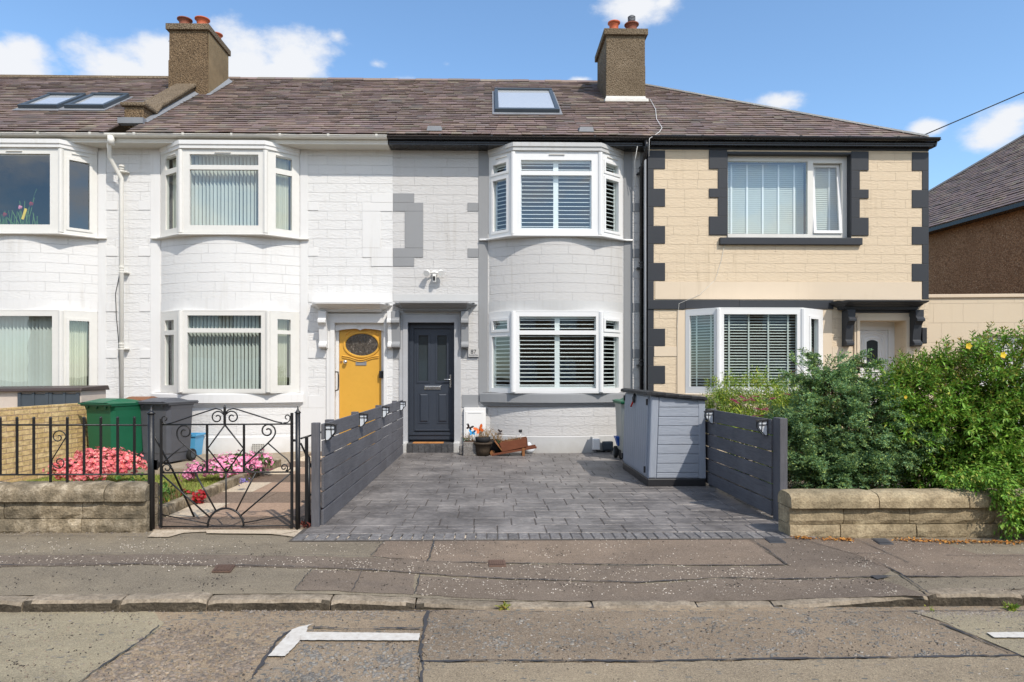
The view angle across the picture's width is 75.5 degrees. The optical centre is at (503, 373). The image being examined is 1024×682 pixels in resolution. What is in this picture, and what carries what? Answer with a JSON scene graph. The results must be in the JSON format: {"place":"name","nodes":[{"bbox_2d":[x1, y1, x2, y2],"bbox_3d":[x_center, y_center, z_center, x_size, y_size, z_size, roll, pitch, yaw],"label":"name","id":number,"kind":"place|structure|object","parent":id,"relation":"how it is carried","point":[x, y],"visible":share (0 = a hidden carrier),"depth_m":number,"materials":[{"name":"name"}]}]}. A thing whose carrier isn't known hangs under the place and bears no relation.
{"place":"outdoors","nodes":[
{"label":"outdoors","id":0,"kind":"place"},
{"bbox_2d":[15,473,233,498],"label":"lawn","id":1,"kind":"structure","parent":0,"point":[209,480],"depth_m":9.04,"materials":[{"name":"green plant"}]},
{"bbox_2d":[137,474,195,502],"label":"dry seedling stems","id":2,"kind":"object","parent":1,"relation":"on","point":[176,494],"visible":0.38,"depth_m":7.05,"materials":[{"name":"green plant"}]},
{"bbox_2d":[111,451,303,475],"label":"path","id":3,"kind":"structure","parent":0,"point":[178,466],"depth_m":10.59,"materials":[{"name":"grey concrete"}]},
{"bbox_2d":[78,398,144,463],"bbox_3d":[-6.041,0.901,10.352,0.678,1.038,0.796,0,0,21],"label":"wheelie bin","id":4,"kind":"object","parent":3,"relation":"on","point":[110,410],"visible":0.59,"depth_m":10.10,"materials":[{"name":"green plastic"}]},
{"bbox_2d":[126,396,156,400],"bbox_3d":[-6.127,0.901,11.251,0.624,1.038,0.796,0,0,-9],"label":"wheelie bin","id":5,"kind":"object","parent":3,"relation":"on","point":[140,398],"visible":0.08,"depth_m":11.04,"materials":[{"name":"brown plastic"}]},
{"bbox_2d":[137,397,198,461],"bbox_3d":[-5.416,0.901,10.665,0.624,1.038,0.796,0,0,11],"label":"wheelie bin","id":6,"kind":"object","parent":3,"relation":"on","point":[173,409],"visible":0.88,"depth_m":10.40,"materials":[{"name":"grey plastic"}]},
{"bbox_2d":[190,433,205,454],"bbox_3d":[-5.413,1.230,11.522,0.287,0.380,0.390,0,0,-1],"label":"recycling box","id":7,"kind":"object","parent":3,"relation":"on","point":[197,439],"visible":0.54,"depth_m":11.48,"materials":[{"name":"blue plastic"}]},
{"bbox_2d":[153,451,374,530],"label":"path","id":8,"kind":"structure","parent":0,"point":[275,501],"depth_m":7.07,"materials":[{"name":"beige stone"}]},
{"bbox_2d":[180,486,206,503],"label":"dark red pansies","id":9,"kind":"object","parent":8,"relation":"on","point":[200,495],"visible":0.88,"depth_m":7.21,"materials":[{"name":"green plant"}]},
{"bbox_2d":[159,459,280,519],"bbox_3d":[-3.442,1.392,8.225,0.095,0.156,4.014,0,0,-1],"label":"path edging","id":10,"kind":"object","parent":8,"relation":"on","point":[174,506],"visible":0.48,"depth_m":7.78,"materials":[{"name":"grey stone"}]},
{"bbox_2d":[182,449,276,477],"bbox_3d":[-3.736,1.215,9.046,1.169,0.334,0.807,0,0,-1],"label":"pink geranium","id":11,"kind":"object","parent":8,"relation":"on","point":[225,461],"visible":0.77,"depth_m":8.94,"materials":[{"name":"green plant"}]},
{"bbox_2d":[238,477,249,485],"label":"violet flowers","id":12,"kind":"object","parent":8,"relation":"on","point":[242,480],"visible":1,"depth_m":8.00,"materials":[{"name":"purple plant"}]},
{"bbox_2d":[300,508,322,527],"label":"bark chips","id":13,"kind":"object","parent":8,"relation":"on","point":[304,525],"visible":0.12,"depth_m":6.11,"materials":[{"name":"brown wood"}]},
{"bbox_2d":[0,605,1023,681],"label":"road","id":14,"kind":"structure","parent":0,"point":[804,656],"depth_m":3.69,"materials":[{"name":"grey asphalt"}]},
{"bbox_2d":[207,602,775,610],"bbox_3d":[-0.084,1.573,4.345,30.000,0.104,0.101,0,0,-1],"label":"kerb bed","id":15,"kind":"object","parent":14,"relation":"on","point":[592,606],"visible":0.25,"depth_m":4.32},
{"bbox_2d":[494,602,510,610],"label":"weed","id":16,"kind":"object","parent":14,"relation":"on","point":[501,606],"visible":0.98,"depth_m":4.28,"materials":[{"name":"green plant"}]},
{"bbox_2d":[0,588,1023,611],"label":"kerb","id":17,"kind":"structure","parent":14,"relation":"on","point":[210,602],"depth_m":4.30,"materials":[{"name":"grey concrete"}]},
{"bbox_2d":[0,609,1023,681],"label":"grit","id":18,"kind":"object","parent":14,"relation":"on","point":[871,612],"visible":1,"depth_m":4.17,"materials":[{"name":"gravel"}]},
{"bbox_2d":[1002,601,1021,611],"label":"weed","id":19,"kind":"object","parent":14,"relation":"on","point":[1012,607],"visible":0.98,"depth_m":4.26,"materials":[{"name":"green plant"}]},
{"bbox_2d":[0,529,1023,601],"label":"pavement","id":20,"kind":"structure","parent":0,"point":[41,564],"depth_m":4.96,"materials":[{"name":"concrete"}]},
{"bbox_2d":[0,481,159,532],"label":"stone garden wall","id":21,"kind":"structure","parent":20,"relation":"on","point":[74,506],"depth_m":5.95,"materials":[{"name":"grey stone"}]},
{"bbox_2d":[0,416,147,482],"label":"iron railings","id":22,"kind":"object","parent":21,"relation":"on","point":[67,425],"visible":0.99,"depth_m":6.04,"materials":[{"name":"black metal"}]},
{"bbox_2d":[146,407,194,530],"bbox_3d":[-3.122,0.890,6.284,0.114,1.181,0.574,0,0,21],"label":"gate post","id":23,"kind":"object","parent":20,"relation":"on","point":[153,464],"visible":0.91,"depth_m":6.04,"materials":[{"name":"black metal"}]},
{"bbox_2d":[212,564,235,572],"bbox_3d":[-2.061,1.429,4.867,0.167,0.018,0.167,0,0,-1],"label":"stop cock cover","id":24,"kind":"object","parent":20,"relation":"on","point":[222,568],"visible":1,"depth_m":4.83,"materials":[{"name":"metal"}]},
{"bbox_2d":[291,406,300,529],"bbox_3d":[-1.909,0.888,6.084,0.091,1.185,0.057,0,0,-1],"label":"gate post","id":25,"kind":"object","parent":20,"relation":"on","point":[296,440],"visible":0.94,"depth_m":6.07,"materials":[{"name":"black metal"}]},
{"bbox_2d":[160,405,292,528],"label":"garden gate","id":26,"kind":"structure","parent":25,"relation":"attached to","point":[224,412],"depth_m":6.07,"materials":[{"name":"black metal"}]},
{"bbox_2d":[488,559,505,566],"bbox_3d":[-0.050,1.453,5.078,0.136,0.025,0.135,0,0,-1],"label":"stop cock cover","id":27,"kind":"object","parent":20,"relation":"on","point":[497,563],"visible":1,"depth_m":5.06,"materials":[{"name":"metal"}]},
{"bbox_2d":[1,532,1022,606],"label":"grit","id":28,"kind":"object","parent":20,"relation":"on","point":[488,553],"visible":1,"depth_m":5.53,"materials":[{"name":"gravel"}]},
{"bbox_2d":[765,536,785,542],"bbox_3d":[2.329,1.423,5.683,0.151,0.018,0.184,0,0,-1],"label":"meter cover","id":29,"kind":"object","parent":20,"relation":"on","point":[772,539],"visible":1,"depth_m":5.65,"materials":[{"name":"metal"}]},
{"bbox_2d":[871,538,893,544],"bbox_3d":[3.224,1.423,5.624,0.120,0.017,0.201,0,0,9],"label":"meter cover","id":30,"kind":"object","parent":20,"relation":"on","point":[882,541],"visible":1,"depth_m":5.61,"materials":[{"name":"metal"}]},
{"bbox_2d":[778,488,1023,537],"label":"stone garden wall","id":31,"kind":"structure","parent":20,"relation":"on","point":[902,513],"depth_m":5.78,"materials":[{"name":"stone"}]},
{"bbox_2d":[791,536,1022,544],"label":"fallen leaves","id":32,"kind":"object","parent":20,"relation":"on","point":[935,540],"visible":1,"depth_m":5.62,"materials":[{"name":"brown plant"}]},
{"bbox_2d":[0,0,1023,189],"label":"sky","id":33,"kind":"structure","parent":0,"point":[918,66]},
{"bbox_2d":[289,451,821,541],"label":"driveway","id":34,"kind":"structure","parent":0,"point":[515,496],"depth_m":7.07,"materials":[{"name":"grey stone"}]},
{"bbox_2d":[300,435,310,527],"bbox_3d":[-1.793,0.984,6.340,0.132,0.879,0.495,0,0,10],"label":"iron railing stub","id":35,"kind":"object","parent":34,"relation":"on","point":[307,487],"visible":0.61,"depth_m":6.11,"materials":[{"name":"black metal"}]},
{"bbox_2d":[311,400,402,526],"bbox_3d":[-1.789,0.962,8.979,0.101,1.017,5.694,0,0,-1],"label":"slatted fence","id":36,"kind":"object","parent":34,"relation":"on","point":[332,499],"visible":0.86,"depth_m":7.33,"materials":[{"name":"grey wood"}]},
{"bbox_2d":[325,423,336,440],"bbox_3d":[-1.634,0.549,6.270,0.100,0.168,0.070,0,0,-1],"label":"solar lamp","id":37,"kind":"object","parent":36,"relation":"attached to","point":[330,430],"visible":1,"depth_m":6.25,"materials":[{"name":"black plastic"}]},
{"bbox_2d":[359,413,368,426],"bbox_3d":[-1.665,0.549,7.899,0.100,0.168,0.070,0,0,-1],"label":"solar lamp","id":38,"kind":"object","parent":36,"relation":"attached to","point":[363,418],"visible":1,"depth_m":7.88,"materials":[{"name":"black plastic"}]},
{"bbox_2d":[382,406,389,417],"bbox_3d":[-1.698,0.549,9.569,0.100,0.168,0.070,0,0,-1],"label":"solar lamp","id":39,"kind":"object","parent":36,"relation":"attached to","point":[385,410],"visible":1,"depth_m":9.54,"materials":[{"name":"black plastic"}]},
{"bbox_2d":[400,401,405,410],"bbox_3d":[-1.733,0.549,11.419,0.100,0.168,0.070,0,0,-1],"label":"solar lamp","id":40,"kind":"object","parent":36,"relation":"attached to","point":[402,404],"visible":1,"depth_m":11.39,"materials":[{"name":"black plastic"}]},
{"bbox_2d":[459,444,462,454],"bbox_3d":[-0.726,1.325,11.558,0.120,0.190,0.117,0,0,-1],"label":"stone ornament","id":41,"kind":"object","parent":34,"relation":"on","point":[461,449],"visible":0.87,"depth_m":11.51,"materials":[{"name":"grey stone"}]},
{"bbox_2d":[461,433,476,455],"bbox_3d":[-0.589,1.219,11.601,0.318,0.406,0.300,0,0,-1],"label":"stone trough","id":42,"kind":"object","parent":34,"relation":"on","point":[469,448],"visible":0.94,"depth_m":11.45,"materials":[{"name":"stone"}]},
{"bbox_2d":[474,426,492,455],"bbox_3d":[-0.337,1.160,11.476,0.371,0.520,0.325,0,0,-1],"label":"plant pot","id":43,"kind":"object","parent":34,"relation":"on","point":[483,443],"visible":0.98,"depth_m":11.38,"materials":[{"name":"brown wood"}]},
{"bbox_2d":[473,424,483,433],"bbox_3d":[-0.441,1.051,11.440,0.187,0.378,0.076,0,0,-12],"label":"butterfly ornament","id":44,"kind":"object","parent":43,"relation":"in","point":[479,429],"visible":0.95,"depth_m":11.42,"materials":[{"name":"orange plastic"}]},
{"bbox_2d":[489,429,503,454],"bbox_3d":[-0.153,1.196,11.699,0.349,0.448,0.320,0,0,-1],"label":"potted plant","id":45,"kind":"object","parent":34,"relation":"on","point":[495,447],"visible":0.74,"depth_m":11.58,"materials":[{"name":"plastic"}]},
{"bbox_2d":[490,435,536,455],"bbox_3d":[0.168,1.248,11.539,0.807,0.359,0.308,0,0,-1],"label":"wheelbarrow planter","id":46,"kind":"object","parent":34,"relation":"on","point":[509,445],"visible":1,"depth_m":11.40,"materials":[{"name":"brown wood"}]},
{"bbox_2d":[388,15,661,452],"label":"terraced house","id":47,"kind":"structure","parent":34,"relation":"on","point":[518,212],"depth_m":12.17,"materials":[{"name":"white brick"}]},
{"bbox_2d":[413,442,443,443],"bbox_3d":[-1.367,1.252,12.041,0.554,0.015,0.190,0,0,-1],"label":"doormat","id":48,"kind":"object","parent":47,"relation":"on","point":[428,442],"visible":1,"depth_m":11.99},
{"bbox_2d":[414,329,450,431],"bbox_3d":[-1.319,0.120,12.320,0.693,1.921,0.113,0,0,-1],"label":"front door","id":49,"kind":"structure","parent":47,"relation":"in","point":[432,347],"depth_m":12.33,"materials":[{"name":"grey wood"}]},
{"bbox_2d":[423,270,444,281],"bbox_3d":[-1.263,-1.790,12.074,0.382,0.225,0.208,0,0,-1],"label":"floodlight camera","id":50,"kind":"object","parent":47,"relation":"attached to","point":[434,273],"visible":1,"depth_m":12.01,"materials":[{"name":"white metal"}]},
{"bbox_2d":[468,349,478,356],"bbox_3d":[-0.551,-0.389,12.162,0.192,0.149,0.039,0,0,-1],"label":"house number plaque","id":51,"kind":"object","parent":47,"relation":"attached to","point":[473,352],"visible":1,"depth_m":12.15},
{"bbox_2d":[489,151,622,238],"bbox_3d":[0.972,-3.230,12.024,2.472,1.509,0.473,0,0,-1],"label":"bay window","id":52,"kind":"structure","parent":47,"relation":"in","point":[513,161],"depth_m":11.89,"materials":[{"name":"white plastic"}]},
{"bbox_2d":[489,311,622,392],"bbox_3d":[0.972,-0.391,12.025,2.472,1.477,0.474,0,0,-1],"label":"bay window","id":53,"kind":"structure","parent":47,"relation":"in","point":[512,318],"depth_m":11.90,"materials":[{"name":"white plastic"}]},
{"bbox_2d":[592,438,604,451],"bbox_3d":[1.717,1.288,11.941,0.240,0.247,0.150,0,0,-1],"label":"socket box","id":54,"kind":"object","parent":47,"relation":"attached to","point":[596,444],"visible":1,"depth_m":11.87,"materials":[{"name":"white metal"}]},
{"bbox_2d":[602,441,612,450],"bbox_3d":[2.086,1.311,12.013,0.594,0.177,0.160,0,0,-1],"label":"socket box","id":55,"kind":"object","parent":47,"relation":"attached to","point":[607,445],"visible":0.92,"depth_m":11.93,"materials":[{"name":"grey plastic"}]},
{"bbox_2d":[525,442,534,453],"bbox_3d":[0.456,1.310,11.731,0.230,0.200,0.230,0,0,-1],"label":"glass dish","id":56,"kind":"object","parent":34,"relation":"on","point":[530,451],"visible":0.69,"depth_m":11.67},
{"bbox_2d":[614,435,621,458],"bbox_3d":[2.001,1.230,11.031,0.269,0.380,0.280,0,0,-1],"label":"wheeled caddy","id":57,"kind":"object","parent":34,"relation":"on","point":[616,437],"visible":0.43,"depth_m":11.00,"materials":[{"name":"blue plastic"}]},
{"bbox_2d":[612,398,624,458],"bbox_3d":[2.184,0.901,11.012,0.624,1.038,0.796,0,0,-1],"label":"wheelie bin","id":58,"kind":"object","parent":34,"relation":"on","point":[619,405],"visible":0.27,"depth_m":10.91,"materials":[{"name":"grey plastic"}]},
{"bbox_2d":[621,388,707,485],"bbox_3d":[2.163,0.818,9.118,0.776,1.213,1.661,0,0,-1],"label":"garden storage box","id":59,"kind":"object","parent":34,"relation":"on","point":[664,443],"visible":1,"depth_m":8.35,"materials":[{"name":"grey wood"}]},
{"bbox_2d":[621,393,635,466],"bbox_3d":[1.804,0.790,9.515,0.073,1.000,0.724,0,0,-1],"label":"door","id":60,"kind":"structure","parent":59,"relation":"in","point":[627,455],"depth_m":9.51,"materials":[{"name":"grey plastic"}]},
{"bbox_2d":[630,394,635,406],"bbox_3d":[1.800,0.365,9.180,0.054,0.197,0.160,0,0,-1],"label":"hinge","id":61,"kind":"object","parent":59,"relation":"attached to","point":[633,398],"visible":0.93,"depth_m":9.13,"materials":[{"name":"black plastic"}]},
{"bbox_2d":[633,395,649,474],"bbox_3d":[1.819,0.790,8.787,0.073,1.000,0.720,0,0,-1],"label":"door","id":62,"kind":"structure","parent":59,"relation":"in","point":[642,402],"depth_m":8.72,"materials":[{"name":"grey wood"}]},
{"bbox_2d":[705,409,786,520],"bbox_3d":[2.617,0.948,9.082,0.100,1.045,5.538,0,0,-1],"label":"slatted fence","id":63,"kind":"object","parent":34,"relation":"on","point":[776,459],"visible":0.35,"depth_m":7.06,"materials":[{"name":"grey wood"}]},
{"bbox_2d":[704,410,713,423],"bbox_3d":[2.534,0.532,8.171,0.100,0.168,0.070,0,0,-1],"label":"solar lamp","id":64,"kind":"object","parent":63,"relation":"attached to","point":[708,414],"visible":1,"depth_m":8.15,"materials":[{"name":"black plastic"}]},
{"bbox_2d":[755,419,767,435],"bbox_3d":[2.565,0.532,6.571,0.100,0.168,0.070,0,0,-1],"label":"solar lamp","id":65,"kind":"object","parent":63,"relation":"attached to","point":[762,426],"visible":1,"depth_m":6.55,"materials":[{"name":"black plastic"}]},
{"bbox_2d":[626,83,940,453],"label":"terraced house","id":66,"kind":"structure","parent":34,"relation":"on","point":[774,237],"depth_m":12.03,"materials":[{"name":"beige brick"}]},
{"bbox_2d":[685,307,822,393],"bbox_3d":[4.553,-0.404,11.803,2.517,1.515,0.511,0,0,-1],"label":"bay window","id":67,"kind":"structure","parent":66,"relation":"in","point":[803,333],"depth_m":11.69,"materials":[{"name":"white plastic"}]},
{"bbox_2d":[728,156,846,237],"bbox_3d":[5.187,-3.261,12.238,2.309,1.559,0.240,0,0,-1],"label":"window","id":68,"kind":"structure","parent":66,"relation":"in","point":[742,186],"depth_m":12.34,"materials":[{"name":"white plastic"}]},
{"bbox_2d":[860,330,887,402],"bbox_3d":[6.857,0.236,12.420,0.710,2.128,0.050,0,0,-1],"label":"front door","id":69,"kind":"structure","parent":66,"relation":"in","point":[877,340],"depth_m":12.40,"materials":[{"name":"white plastic"}]},
{"bbox_2d":[926,92,1023,133],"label":"overhead wire","id":70,"kind":"object","parent":66,"relation":"attached to","point":[974,113],"visible":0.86,"depth_m":12.77,"materials":[{"name":"rubber"}]},
{"bbox_2d":[707,456,1015,500],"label":"gravel","id":71,"kind":"structure","parent":0,"point":[789,482],"depth_m":8.60,"materials":[{"name":"grey gravel"}]},
{"bbox_2d":[698,365,848,493],"bbox_3d":[3.917,0.658,8.557,2.522,1.591,2.652,0,0,-1],"label":"flowering shrub","id":72,"kind":"object","parent":71,"relation":"on","point":[756,399],"visible":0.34,"depth_m":8.67,"materials":[{"name":"green plant"}]},
{"bbox_2d":[762,347,960,489],"bbox_3d":[3.632,0.655,6.959,1.980,1.882,1.514,0,0,-1],"label":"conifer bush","id":73,"kind":"object","parent":71,"relation":"on","point":[863,453],"visible":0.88,"depth_m":6.68,"materials":[{"name":"green plant"}]},
{"bbox_2d":[860,320,1023,540],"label":"leafy bush","id":74,"kind":"object","parent":71,"relation":"on","point":[986,449],"visible":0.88,"depth_m":6.47,"materials":[{"name":"green plant"}]},
{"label":"garden soil","id":75,"kind":"structure","parent":0,"visible":0},
{"bbox_2d":[42,446,147,480],"bbox_3d":[-5.357,1.173,8.638,1.246,0.427,1.026,0,0,28],"label":"coral flower bush","id":76,"kind":"object","parent":75,"relation":"on","point":[108,462],"visible":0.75,"depth_m":8.48,"materials":[{"name":"pink plant"}]},
{"bbox_2d":[116,472,175,504],"bbox_3d":[-3.704,1.210,6.828,0.476,0.387,0.568,0,0,-1],"label":"leafy plant","id":77,"kind":"object","parent":75,"relation":"on","point":[168,490],"visible":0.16,"depth_m":6.97,"materials":[{"name":"green plant"}]},
{"bbox_2d":[164,488,198,502],"bbox_3d":[-3.826,1.367,7.048,0.777,0.115,1.607,0,0,-1],"label":"plant","id":78,"kind":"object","parent":75,"relation":"on","point":[178,495],"depth_m":7.34,"materials":[{"name":"green plant"}]},
{"bbox_2d":[178,470,197,481],"bbox_3d":[-4.193,1.339,8.795,0.245,0.184,0.186,0,0,-26],"label":"pink geranium","id":79,"kind":"object","parent":75,"relation":"on","point":[187,477],"visible":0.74,"depth_m":8.75,"materials":[{"name":"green plant"}]},
{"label":"ground","id":80,"kind":"structure","parent":0,"visible":0},
{"bbox_2d":[928,294,1023,432],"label":"wall","id":81,"kind":"structure","parent":80,"relation":"on","point":[954,316],"depth_m":14.26,"materials":[{"name":"beige paint"}]},
{"bbox_2d":[978,336,1023,422],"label":"garage door","id":82,"kind":"structure","parent":81,"relation":"in","point":[991,338],"depth_m":14.32,"materials":[{"name":"white plastic"}]},
{"bbox_2d":[929,134,1023,293],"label":"neighbouring house","id":83,"kind":"structure","parent":80,"relation":"on","point":[976,227],"depth_m":18.15,"materials":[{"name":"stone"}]},
{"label":"garden ground","id":84,"kind":"structure","parent":0,"visible":0},
{"bbox_2d":[0,403,88,481],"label":"block wall","id":85,"kind":"structure","parent":84,"relation":"on","point":[75,413],"depth_m":9.41,"materials":[{"name":"beige brick"}]},
{"bbox_2d":[0,385,109,407],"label":"garden storage box","id":86,"kind":"object","parent":84,"relation":"on","point":[16,396],"visible":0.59,"depth_m":10.70,"materials":[{"name":"beige plastic"}]},
{"bbox_2d":[17,393,48,406],"bbox_3d":[-7.597,0.813,10.688,0.491,1.015,0.025,0,0,-1],"label":"window","id":87,"kind":"structure","parent":86,"relation":"in","point":[33,399],"depth_m":10.69,"materials":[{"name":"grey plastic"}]},
{"bbox_2d":[49,393,79,404],"bbox_3d":[-7.102,0.813,10.697,0.485,1.015,0.025,0,0,-1],"label":"window","id":88,"kind":"structure","parent":86,"relation":"in","point":[64,398],"depth_m":10.70,"materials":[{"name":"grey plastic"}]},
{"bbox_2d":[0,74,167,397],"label":"terraced house","id":89,"kind":"structure","parent":84,"relation":"on","point":[62,267],"depth_m":11.96,"materials":[{"name":"white brick"}]},
{"bbox_2d":[0,189,37,223],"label":"flower arrangement","id":90,"kind":"object","parent":89,"relation":"in","point":[5,218],"visible":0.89,"depth_m":11.81,"materials":[{"name":"green plant"}]},
{"bbox_2d":[0,147,96,236],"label":"bay window","id":91,"kind":"structure","parent":89,"relation":"in","point":[60,158],"depth_m":11.65,"materials":[{"name":"beige plastic"}]},
{"bbox_2d":[0,310,96,386],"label":"bay window","id":92,"kind":"structure","parent":89,"relation":"in","point":[38,347],"depth_m":11.80,"materials":[{"name":"white plastic"}]},
{"bbox_2d":[110,15,415,453],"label":"terraced house","id":93,"kind":"structure","parent":84,"relation":"on","point":[258,239],"depth_m":12.07,"materials":[{"name":"white brick"}]},
{"bbox_2d":[161,148,298,237],"bbox_3d":[-4.992,-3.230,11.910,2.511,1.509,0.475,0,0,-1],"label":"bay window","id":94,"kind":"structure","parent":93,"relation":"in","point":[272,173],"depth_m":11.86,"materials":[{"name":"beige plastic"}]},
{"bbox_2d":[161,310,298,392],"bbox_3d":[-4.992,-0.391,11.910,2.511,1.477,0.475,0,0,-1],"label":"bay window","id":95,"kind":"structure","parent":93,"relation":"in","point":[273,331],"depth_m":11.86,"materials":[{"name":"beige plastic"}]},
{"bbox_2d":[252,444,263,451],"bbox_3d":[-4.355,1.313,11.746,0.210,0.145,0.024,0,0,-1],"label":"air vent","id":96,"kind":"object","parent":93,"relation":"attached to","point":[256,447],"visible":0.86,"depth_m":11.74,"materials":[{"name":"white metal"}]},
{"bbox_2d":[339,329,380,444],"bbox_3d":[-2.657,0.212,12.271,0.778,2.217,0.130,0,0,-1],"label":"front door","id":97,"kind":"structure","parent":93,"relation":"in","point":[359,350],"depth_m":12.28,"materials":[{"name":"yellow paint"}]}
]}

